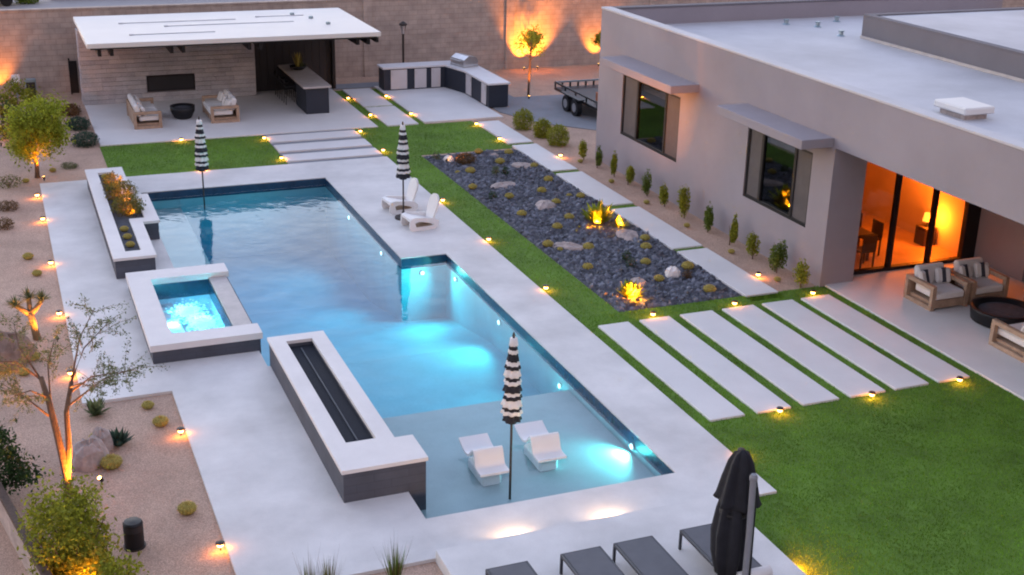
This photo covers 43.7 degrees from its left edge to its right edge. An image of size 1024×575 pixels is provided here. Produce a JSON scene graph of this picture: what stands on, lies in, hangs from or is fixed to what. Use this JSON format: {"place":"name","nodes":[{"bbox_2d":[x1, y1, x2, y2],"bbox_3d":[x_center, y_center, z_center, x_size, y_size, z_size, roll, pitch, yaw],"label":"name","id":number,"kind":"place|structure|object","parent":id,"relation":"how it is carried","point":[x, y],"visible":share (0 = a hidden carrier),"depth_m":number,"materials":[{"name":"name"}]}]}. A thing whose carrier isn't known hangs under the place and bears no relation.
{"place":"outdoors","nodes":[
{"label":"outdoors","id":0,"kind":"place"},
{"bbox_2d":[24,78,37,97],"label":"utility meter","id":1,"kind":"object","parent":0,"point":[30,81],"visible":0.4,"depth_m":48.33,"materials":[{"name":"grey metal"}]},
{"bbox_2d":[0,0,276,8],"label":"road","id":2,"kind":"structure","parent":0,"point":[59,3],"depth_m":71.58,"materials":[{"name":"asphalt"}]},
{"bbox_2d":[85,88,377,146],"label":"pavilion patio","id":3,"kind":"structure","parent":0,"point":[266,113],"depth_m":45.94,"materials":[{"name":"concrete"}]},
{"bbox_2d":[126,93,162,129],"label":"outdoor sofa","id":4,"kind":"object","parent":3,"relation":"on","point":[141,116],"visible":1,"depth_m":44.65,"materials":[{"name":"brown wood"}]},
{"bbox_2d":[170,103,194,119],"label":"fire bowl","id":5,"kind":"object","parent":3,"relation":"on","point":[182,111],"visible":1,"depth_m":45.85,"materials":[{"name":"black metal"}]},
{"bbox_2d":[202,89,239,123],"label":"outdoor sofa","id":6,"kind":"object","parent":3,"relation":"on","point":[224,106],"visible":1,"depth_m":45.76,"materials":[{"name":"brown wood"}]},
{"bbox_2d":[73,8,380,104],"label":"pavilion","id":7,"kind":"structure","parent":3,"relation":"on","point":[171,56],"depth_m":48.13,"materials":[{"name":"paint"}]},
{"bbox_2d":[278,64,330,113],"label":"bar counter","id":8,"kind":"object","parent":3,"relation":"on","point":[311,88],"visible":0.84,"depth_m":47.32,"materials":[{"name":"stone"}]},
{"bbox_2d":[289,52,306,69],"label":"bowl planter","id":9,"kind":"object","parent":8,"relation":"on","point":[298,65],"visible":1,"depth_m":49.57,"materials":[{"name":"black metal"}]},
{"bbox_2d":[0,64,815,574],"bbox_3d":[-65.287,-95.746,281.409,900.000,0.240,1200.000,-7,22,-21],"label":"ground","id":10,"kind":"structure","parent":0,"point":[154,480],"depth_m":24.50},
{"bbox_2d":[0,200,19,211],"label":"dry mound","id":11,"kind":"object","parent":10,"relation":"on","point":[8,207],"visible":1,"depth_m":35.64,"materials":[{"name":"brown plant"}]},
{"bbox_2d":[0,96,21,140],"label":"dark bush","id":12,"kind":"object","parent":10,"relation":"on","point":[2,127],"visible":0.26,"depth_m":42.90,"materials":[{"name":"green plant"}]},
{"bbox_2d":[0,174,23,188],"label":"plant","id":13,"kind":"object","parent":10,"relation":"on","point":[7,183],"visible":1,"depth_m":37.77,"materials":[{"name":"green plant"}]},
{"bbox_2d":[0,331,36,370],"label":"boulder","id":14,"kind":"object","parent":10,"relation":"on","point":[8,350],"visible":0.63,"depth_m":25.79,"materials":[{"name":"stone"}]},
{"bbox_2d":[0,75,45,110],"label":"olive bush","id":15,"kind":"object","parent":10,"relation":"on","point":[16,86],"visible":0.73,"depth_m":45.78,"materials":[{"name":"green plant"}]},
{"bbox_2d":[0,418,47,494],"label":"dark shrub","id":16,"kind":"object","parent":10,"relation":"on","point":[20,471],"visible":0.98,"depth_m":20.75,"materials":[{"name":"green plant"}]},
{"bbox_2d":[0,481,51,574],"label":"garden wall","id":17,"kind":"structure","parent":10,"relation":"on","point":[8,518],"depth_m":19.32,"materials":[{"name":"concrete"}]},
{"bbox_2d":[5,287,51,340],"bbox_3d":[-10.246,0.540,27.099,1.098,1.189,0.666,-7,22,-21],"label":"forked yucca","id":18,"kind":"object","parent":10,"relation":"on","point":[30,311],"visible":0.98,"depth_m":27.01,"materials":[{"name":"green plant"}]},
{"bbox_2d":[0,89,76,177],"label":"lime tree","id":19,"kind":"object","parent":10,"relation":"on","point":[32,127],"visible":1,"depth_m":37.90,"materials":[{"name":"green plant"}]},
{"bbox_2d":[60,103,81,116],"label":"round shrub","id":20,"kind":"object","parent":10,"relation":"on","point":[70,110],"visible":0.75,"depth_m":46.28,"materials":[{"name":"brown plant"}]},
{"bbox_2d":[68,58,79,94],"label":"side gate","id":21,"kind":"structure","parent":10,"relation":"on","point":[73,76],"depth_m":49.21,"materials":[{"name":"wood"}]},
{"bbox_2d":[65,115,90,130],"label":"round shrub","id":22,"kind":"object","parent":10,"relation":"on","point":[83,121],"visible":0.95,"depth_m":44.29,"materials":[{"name":"green plant"}]},
{"bbox_2d":[13,466,148,574],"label":"green bush","id":23,"kind":"object","parent":10,"relation":"on","point":[79,551],"visible":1,"depth_m":18.25,"materials":[{"name":"green plant"}]},
{"bbox_2d":[0,293,169,498],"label":"palo verde","id":24,"kind":"object","parent":10,"relation":"on","point":[65,459],"visible":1,"depth_m":20.44,"materials":[{"name":"green plant"}]},
{"bbox_2d":[70,130,99,147],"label":"round shrub","id":25,"kind":"object","parent":10,"relation":"on","point":[91,137],"visible":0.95,"depth_m":42.23,"materials":[{"name":"green plant"}]},
{"bbox_2d":[71,435,108,472],"bbox_3d":[-7.339,2.843,22.189,0.669,0.483,0.702,-10,23,-28],"label":"boulder","id":26,"kind":"object","parent":10,"relation":"on","point":[89,453],"visible":0.87,"depth_m":21.98,"materials":[{"name":"stone"}]},
{"bbox_2d":[84,397,111,416],"bbox_3d":[-7.766,2.218,23.946,0.541,0.356,0.637,-7,22,-21],"label":"agave","id":27,"kind":"object","parent":10,"relation":"on","point":[92,410],"visible":0.96,"depth_m":23.93,"materials":[{"name":"green plant"}]},
{"bbox_2d":[92,426,113,450],"bbox_3d":[-7.297,2.659,22.684,0.398,0.480,0.387,-8,23,-24],"label":"boulder","id":28,"kind":"object","parent":10,"relation":"on","point":[103,434],"visible":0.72,"depth_m":22.60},
{"bbox_2d":[101,453,123,469],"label":"barrel cactus","id":29,"kind":"object","parent":10,"relation":"on","point":[112,461],"visible":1,"depth_m":21.99,"materials":[{"name":"plant"}]},
{"bbox_2d":[109,427,134,446],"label":"agave","id":30,"kind":"object","parent":10,"relation":"on","point":[121,438],"visible":0.98,"depth_m":22.85,"materials":[{"name":"green plant"}]},
{"bbox_2d":[123,517,145,551],"bbox_3d":[-5.840,3.797,19.726,0.340,0.460,0.340,-7,22,-21],"label":"speaker bollard","id":31,"kind":"object","parent":10,"relation":"on","point":[133,532],"visible":0.97,"depth_m":19.62,"materials":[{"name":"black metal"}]},
{"bbox_2d":[152,415,168,426],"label":"barrel cactus","id":32,"kind":"object","parent":10,"relation":"on","point":[160,421],"visible":1,"depth_m":23.54,"materials":[{"name":"plant"}]},
{"bbox_2d":[176,500,197,514],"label":"barrel cactus","id":33,"kind":"object","parent":10,"relation":"on","point":[187,507],"visible":1,"depth_m":20.66,"materials":[{"name":"plant"}]},
{"bbox_2d":[317,554,343,574],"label":"grass tuft","id":34,"kind":"object","parent":10,"relation":"on","point":[326,572],"visible":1,"depth_m":18.49,"materials":[{"name":"green plant"}]},
{"bbox_2d":[370,537,412,574],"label":"grass tuft","id":35,"kind":"object","parent":10,"relation":"on","point":[395,567],"visible":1,"depth_m":18.78,"materials":[{"name":"green plant"}]},
{"bbox_2d":[399,21,406,62],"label":"lamp post","id":36,"kind":"object","parent":10,"relation":"on","point":[402,24],"visible":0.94,"depth_m":53.05,"materials":[{"name":"brown metal"}]},
{"bbox_2d":[141,178,673,518],"bbox_3d":[-4.034,1.399,30.278,7.100,2.475,20.700,-7,22,-21],"label":"pool basin","id":37,"kind":"object","parent":10,"relation":"in","point":[424,357],"visible":0.47,"depth_m":31.45,"materials":[{"name":"liquid"}]},
{"bbox_2d":[267,330,427,509],"bbox_3d":[-3.200,2.627,23.893,1.480,1.510,5.920,-7,22,-21],"label":"fire trough","id":38,"kind":"object","parent":37,"relation":"on","point":[363,452],"visible":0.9,"depth_m":22.52,"materials":[{"name":"concrete"}]},
{"bbox_2d":[458,433,508,486],"bbox_3d":[-0.502,3.060,22.750,0.552,0.627,1.157,-7,22,-21],"label":"ledge lounger","id":39,"kind":"object","parent":37,"relation":"on","point":[487,466],"visible":0.97,"depth_m":22.49,"materials":[{"name":"white plastic"}]},
{"bbox_2d":[500,332,522,499],"bbox_3d":[-0.001,2.196,21.538,0.385,3.120,0.389,-7,22,-21],"label":"striped parasol","id":40,"kind":"object","parent":37,"relation":"on","point":[511,409],"visible":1,"depth_m":21.27,"materials":[{"name":"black fabric"}]},
{"bbox_2d":[514,420,566,471],"bbox_3d":[0.509,2.881,23.288,0.552,0.627,1.157,-7,22,-21],"label":"ledge lounger","id":41,"kind":"object","parent":37,"relation":"on","point":[543,451],"visible":1,"depth_m":23.03,"materials":[{"name":"white plastic"}]},
{"bbox_2d":[40,156,776,574],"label":"pool deck","id":42,"kind":"structure","parent":10,"relation":"on","point":[278,506],"depth_m":24.30,"materials":[{"name":"concrete"}]},
{"bbox_2d":[85,167,159,278],"bbox_3d":[-10.366,-1.623,34.419,1.430,1.130,8.330,-7,22,-21],"label":"raised planter","id":43,"kind":"object","parent":42,"relation":"on","point":[141,254],"visible":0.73,"depth_m":32.94,"materials":[{"name":"concrete"}]},
{"bbox_2d":[100,171,123,189],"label":"planter shrub","id":44,"kind":"object","parent":43,"relation":"in","point":[105,180],"visible":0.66,"depth_m":35.93,"materials":[{"name":"green plant"}]},
{"bbox_2d":[102,179,138,201],"bbox_3d":[-10.721,-2.619,35.047,0.963,0.700,0.942,-7,22,-21],"label":"planter shrub","id":45,"kind":"object","parent":43,"relation":"in","point":[112,193],"visible":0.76,"depth_m":34.91,"materials":[{"name":"green plant"}]},
{"bbox_2d":[109,194,145,216],"bbox_3d":[-10.202,-2.174,33.920,0.957,0.648,0.959,-7,22,-21],"label":"planter shrub","id":46,"kind":"object","parent":43,"relation":"in","point":[131,205],"visible":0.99,"depth_m":33.81,"materials":[{"name":"green plant"}]},
{"bbox_2d":[125,263,262,363],"bbox_3d":[-7.124,0.917,28.460,2.280,1.320,4.570,-7,22,-21],"label":"spa","id":47,"kind":"object","parent":42,"relation":"on","point":[191,312],"visible":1,"depth_m":28.17,"materials":[{"name":"concrete"}]},
{"bbox_2d":[381,178,418,213],"bbox_3d":[-3.142,-2.632,36.206,0.962,0.882,0.648,-9,23,-26],"label":"lounge chair","id":48,"kind":"object","parent":42,"relation":"on","point":[395,203],"visible":0.98,"depth_m":36.19,"materials":[{"name":"white plastic"}]},
{"bbox_2d":[395,121,410,220],"bbox_3d":[-2.993,-3.217,35.118,0.480,2.750,0.480,-7,22,-21],"label":"striped parasol","id":49,"kind":"object","parent":42,"relation":"on","point":[403,171],"visible":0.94,"depth_m":34.91,"materials":[{"name":"multicoloured fabric"}]},
{"bbox_2d":[400,193,439,231],"bbox_3d":[-2.473,-2.086,34.798,0.962,0.882,0.648,-9,23,-26],"label":"lounge chair","id":50,"kind":"object","parent":42,"relation":"on","point":[418,221],"visible":1,"depth_m":34.78,"materials":[{"name":"white plastic"}]},
{"bbox_2d":[0,0,1023,96],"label":"boundary wall","id":51,"kind":"structure","parent":10,"relation":"on","point":[39,45],"depth_m":54.21,"materials":[{"name":"brick"}]},
{"bbox_2d":[512,107,534,130],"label":"bushy shrub","id":52,"kind":"object","parent":10,"relation":"on","point":[523,120],"visible":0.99,"depth_m":45.75,"materials":[{"name":"green plant"}]},
{"bbox_2d":[514,24,545,95],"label":"sapling","id":53,"kind":"object","parent":10,"relation":"on","point":[533,40],"visible":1,"depth_m":50.47,"materials":[{"name":"green plant"}]},
{"bbox_2d":[532,118,551,138],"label":"bushy shrub","id":54,"kind":"object","parent":10,"relation":"on","point":[539,129],"visible":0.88,"depth_m":44.70,"materials":[{"name":"green plant"}]},
{"bbox_2d":[545,123,569,146],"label":"bushy shrub","id":55,"kind":"object","parent":10,"relation":"on","point":[561,136],"visible":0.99,"depth_m":43.69,"materials":[{"name":"green plant"}]},
{"bbox_2d":[423,149,741,311],"bbox_3d":[1.297,-1.984,36.373,3.280,0.150,14.580,-7,22,-21],"label":"rock bed","id":56,"kind":"object","parent":10,"relation":"on","point":[584,282],"visible":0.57,"depth_m":33.38,"materials":[{"name":"gravel"}]},
{"bbox_2d":[454,152,476,164],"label":"mound plant","id":57,"kind":"object","parent":56,"relation":"on","point":[463,157],"visible":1,"depth_m":41.23,"materials":[{"name":"brown plant"}]},
{"bbox_2d":[535,200,555,209],"bbox_3d":[0.981,-2.418,37.130,0.657,0.175,0.914,7,21,13],"label":"boulder","id":58,"kind":"object","parent":56,"relation":"on","point":[542,204],"visible":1,"depth_m":36.95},
{"bbox_2d":[551,241,583,250],"bbox_3d":[1.529,-1.103,33.694,0.996,0.158,0.518,8,22,16],"label":"boulder","id":59,"kind":"object","parent":56,"relation":"on","point":[571,246],"visible":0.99,"depth_m":33.58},
{"bbox_2d":[581,200,614,224],"bbox_3d":[2.414,-2.128,35.555,1.106,0.745,1.196,-7,22,-21],"label":"agave","id":60,"kind":"object","parent":56,"relation":"on","point":[599,214],"visible":0.97,"depth_m":35.49,"materials":[{"name":"green plant"}]},
{"bbox_2d":[616,229,637,241],"bbox_3d":[3.156,-1.453,34.734,0.648,0.153,1.041,-3,21,-11],"label":"boulder","id":61,"kind":"object","parent":56,"relation":"on","point":[626,234],"visible":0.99,"depth_m":34.57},
{"bbox_2d":[615,279,646,297],"bbox_3d":[2.833,0.024,30.284,0.751,0.449,0.736,-18,28,-41],"label":"agave","id":62,"kind":"object","parent":56,"relation":"on","point":[631,289],"visible":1,"depth_m":30.20,"materials":[{"name":"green plant"}]},
{"bbox_2d":[665,266,680,277],"bbox_3d":[4.014,-0.413,31.829,0.404,0.291,0.396,0,21,-4],"label":"boulder","id":63,"kind":"object","parent":56,"relation":"on","point":[673,271],"visible":1,"depth_m":31.69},
{"bbox_2d":[610,150,617,176],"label":"shrub","id":64,"kind":"object","parent":10,"relation":"on","point":[614,164],"visible":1,"depth_m":40.14,"materials":[{"name":"green plant"}]},
{"bbox_2d":[625,165,635,184],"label":"shrub","id":65,"kind":"object","parent":10,"relation":"on","point":[630,174],"visible":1,"depth_m":39.38,"materials":[{"name":"green plant"}]},
{"bbox_2d":[641,168,651,195],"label":"shrub","id":66,"kind":"object","parent":10,"relation":"on","point":[646,186],"visible":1,"depth_m":38.26,"materials":[{"name":"green plant"}]},
{"bbox_2d":[658,182,668,206],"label":"shrub","id":67,"kind":"object","parent":10,"relation":"on","point":[664,194],"visible":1,"depth_m":37.22,"materials":[{"name":"green plant"}]},
{"bbox_2d":[677,186,690,218],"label":"shrub","id":68,"kind":"object","parent":10,"relation":"on","point":[683,201],"visible":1,"depth_m":36.15,"materials":[{"name":"green plant"}]},
{"bbox_2d":[703,202,713,231],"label":"shrub","id":69,"kind":"object","parent":10,"relation":"on","point":[708,218],"visible":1,"depth_m":35.05,"materials":[{"name":"green plant"}]},
{"bbox_2d":[729,214,738,244],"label":"shrub","id":70,"kind":"object","parent":10,"relation":"on","point":[733,233],"visible":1,"depth_m":33.98,"materials":[{"name":"green plant"}]},
{"bbox_2d":[745,231,760,258],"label":"shrub","id":71,"kind":"object","parent":10,"relation":"on","point":[751,241],"visible":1,"depth_m":33.08,"materials":[{"name":"green plant"}]},
{"bbox_2d":[768,239,787,272],"bbox_3d":[6.664,-0.783,32.061,0.510,0.899,0.415,-12,24,-31],"label":"shrub","id":72,"kind":"object","parent":10,"relation":"on","point":[779,253],"visible":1,"depth_m":32.01,"materials":[{"name":"green plant"}]},
{"bbox_2d":[792,258,810,287],"bbox_3d":[7.058,-0.385,31.119,0.400,0.835,0.624,-5,20,-4],"label":"shrub","id":73,"kind":"object","parent":10,"relation":"on","point":[800,269],"visible":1,"depth_m":31.04,"materials":[{"name":"green plant"}]},
{"bbox_2d":[595,0,1023,286],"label":"house","id":74,"kind":"structure","parent":10,"relation":"on","point":[810,131],"depth_m":34.06,"materials":[{"name":"paint"}]},
{"bbox_2d":[620,75,680,161],"bbox_3d":[4.238,-5.174,38.601,0.228,1.920,3.670,-7,22,-21],"label":"window","id":75,"kind":"structure","parent":74,"relation":"in","point":[632,89],"depth_m":38.87,"materials":[{"name":"black metal"}]},
{"bbox_2d":[743,128,812,226],"bbox_3d":[6.828,-2.868,32.555,0.228,1.900,2.930,-7,22,-21],"label":"window","id":76,"kind":"structure","parent":74,"relation":"in","point":[757,142],"depth_m":32.61,"materials":[{"name":"black metal"}]},
{"bbox_2d":[858,226,874,260],"bbox_3d":[8.514,-1.277,33.530,1.000,0.750,1.800,-7,22,-21],"label":"dining table","id":77,"kind":"object","parent":74,"relation":"on","point":[863,232],"visible":0.2,"depth_m":32.94,"materials":[{"name":"brown wood"}]},
{"bbox_2d":[856,234,877,268],"bbox_3d":[8.945,-0.960,32.503,0.440,0.900,0.450,-7,22,-21],"label":"dining chair","id":78,"kind":"object","parent":74,"relation":"on","point":[869,243],"visible":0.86,"depth_m":32.27,"materials":[{"name":"brown wood"}]},
{"bbox_2d":[856,218,883,256],"bbox_3d":[9.365,-1.297,33.425,0.450,0.900,0.440,-7,22,-21],"label":"dining chair","id":79,"kind":"object","parent":74,"relation":"on","point":[877,227],"visible":0.53,"depth_m":33.38,"materials":[{"name":"brown wood"}]},
{"bbox_2d":[853,173,981,274],"bbox_3d":[10.172,-1.984,32.149,4.045,3.120,0.150,-7,22,-21],"label":"sliding door","id":80,"kind":"structure","parent":74,"relation":"in","point":[971,216],"depth_m":32.62,"materials":[{"name":"black metal"}]},
{"bbox_2d":[914,212,936,245],"bbox_3d":[11.142,-1.587,34.364,0.400,0.860,0.400,-7,22,-21],"label":"cabinet","id":81,"kind":"object","parent":74,"relation":"on","point":[920,236],"visible":0.79,"depth_m":34.28,"materials":[{"name":"brown wood"}]},
{"bbox_2d":[374,86,502,122],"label":"kitchen patio","id":82,"kind":"structure","parent":0,"point":[433,105],"depth_m":49.11,"materials":[{"name":"concrete"}]},
{"bbox_2d":[377,60,509,106],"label":"outdoor kitchen","id":83,"kind":"object","parent":82,"relation":"on","point":[485,87],"visible":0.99,"depth_m":51.32,"materials":[{"name":"metal"}]},
{"bbox_2d":[391,69,406,88],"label":"cabinet door","id":84,"kind":"structure","parent":83,"relation":"in","point":[398,77],"depth_m":51.38,"materials":[{"name":"metal"}]},
{"bbox_2d":[415,68,425,87],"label":"cabinet door","id":85,"kind":"structure","parent":83,"relation":"in","point":[420,74],"depth_m":51.69,"materials":[{"name":"metal"}]},
{"bbox_2d":[431,68,440,86],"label":"cabinet door","id":86,"kind":"structure","parent":83,"relation":"in","point":[435,72],"depth_m":51.93,"materials":[{"name":"metal"}]},
{"bbox_2d":[450,53,477,67],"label":"grill","id":87,"kind":"object","parent":83,"relation":"on","point":[462,60],"visible":1,"depth_m":51.51,"materials":[{"name":"metal"}]},
{"bbox_2d":[331,82,596,130],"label":"driveway","id":88,"kind":"structure","parent":0,"point":[550,109],"depth_m":48.93,"materials":[{"name":"concrete"}]},
{"bbox_2d":[554,79,598,115],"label":"utility trailer","id":89,"kind":"object","parent":88,"relation":"on","point":[574,98],"visible":0.56,"depth_m":48.67,"materials":[{"name":"black metal"}]},
{"bbox_2d":[100,89,1023,574],"bbox_3d":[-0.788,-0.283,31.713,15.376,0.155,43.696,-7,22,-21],"label":"lawn","id":90,"kind":"structure","parent":0,"point":[1012,513],"depth_m":23.75,"materials":[{"name":"plant"}]},
{"bbox_2d":[263,129,384,163],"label":"step bed","id":91,"kind":"object","parent":90,"relation":"on","point":[272,144],"visible":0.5,"depth_m":42.80,"materials":[{"name":"concrete"}]},
{"bbox_2d":[266,130,381,161],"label":"step pavers","id":92,"kind":"object","parent":91,"relation":"on","point":[312,146],"visible":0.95,"depth_m":42.81,"materials":[{"name":"concrete"}]},
{"bbox_2d":[342,88,418,126],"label":"paving slabs","id":93,"kind":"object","parent":90,"relation":"on","point":[387,114],"visible":0.97,"depth_m":48.49,"materials":[{"name":"concrete"}]},
{"bbox_2d":[598,294,969,421],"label":"lawn paver path","id":94,"kind":"structure","parent":90,"relation":"on","point":[699,395],"depth_m":27.17,"materials":[{"name":"concrete"}]},
{"bbox_2d":[436,496,805,574],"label":"lounge terrace","id":95,"kind":"structure","parent":0,"point":[540,551],"depth_m":19.74,"materials":[{"name":"concrete"}]},
{"bbox_2d":[485,561,537,574],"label":"sun lounger","id":96,"kind":"object","parent":95,"relation":"on","point":[522,568],"visible":1,"depth_m":18.44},
{"bbox_2d":[559,546,624,574],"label":"sun lounger","id":97,"kind":"object","parent":95,"relation":"on","point":[597,560],"visible":1,"depth_m":18.67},
{"bbox_2d":[612,535,687,574],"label":"sun lounger","id":98,"kind":"object","parent":95,"relation":"on","point":[649,555],"visible":0.94,"depth_m":18.84,"materials":[{"name":"fabric"}]},
{"bbox_2d":[678,523,761,567],"bbox_3d":[3.231,4.156,18.912,0.660,0.344,1.950,-7,22,-21],"label":"sun lounger","id":99,"kind":"object","parent":95,"relation":"on","point":[697,538],"visible":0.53,"depth_m":19.35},
{"bbox_2d":[736,565,772,574],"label":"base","id":100,"kind":"object","parent":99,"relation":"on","point":[765,570],"visible":0.9,"depth_m":18.32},
{"bbox_2d":[710,449,761,574],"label":"cantilever parasol","id":101,"kind":"object","parent":95,"relation":"on","point":[736,493],"visible":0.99,"depth_m":17.96,"materials":[{"name":"black fabric"}]},
{"bbox_2d":[477,120,777,296],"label":"side paver path","id":102,"kind":"structure","parent":0,"point":[734,277],"depth_m":36.04,"materials":[{"name":"concrete"}]},
{"bbox_2d":[825,262,1023,399],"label":"house patio","id":103,"kind":"structure","parent":0,"point":[957,334],"depth_m":29.14,"materials":[{"name":"concrete"}]},
{"bbox_2d":[903,262,970,311],"bbox_3d":[10.073,-0.055,30.260,1.080,0.837,1.000,-7,22,-21],"label":"club chair","id":104,"kind":"object","parent":103,"relation":"on","point":[930,285],"visible":1,"depth_m":30.16,"materials":[{"name":"brown wood"}]},
{"bbox_2d":[948,257,1009,304],"bbox_3d":[11.150,-0.184,30.672,1.080,0.837,1.000,-7,22,-21],"label":"club chair","id":105,"kind":"object","parent":103,"relation":"on","point":[976,272],"visible":0.76,"depth_m":30.57,"materials":[{"name":"fabric"}]},
{"bbox_2d":[970,296,1023,328],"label":"fire pit","id":106,"kind":"object","parent":103,"relation":"on","point":[985,311],"visible":0.9,"depth_m":29.20,"materials":[{"name":"black metal"}]},
{"bbox_2d":[988,318,1023,362],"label":"club chair","id":107,"kind":"object","parent":103,"relation":"on","point":[1009,337],"visible":1,"depth_m":27.60,"materials":[{"name":"brown wood"}]},
{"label":"pool water","id":108,"kind":"structure","parent":0,"visible":0},
{"bbox_2d":[194,116,208,209],"bbox_3d":[-9.046,-3.612,37.275,0.418,2.800,0.429,-7,22,-21],"label":"striped parasol","id":109,"kind":"object","parent":108,"relation":"in","point":[201,164],"visible":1,"depth_m":37.04,"materials":[{"name":"multicoloured fabric"}]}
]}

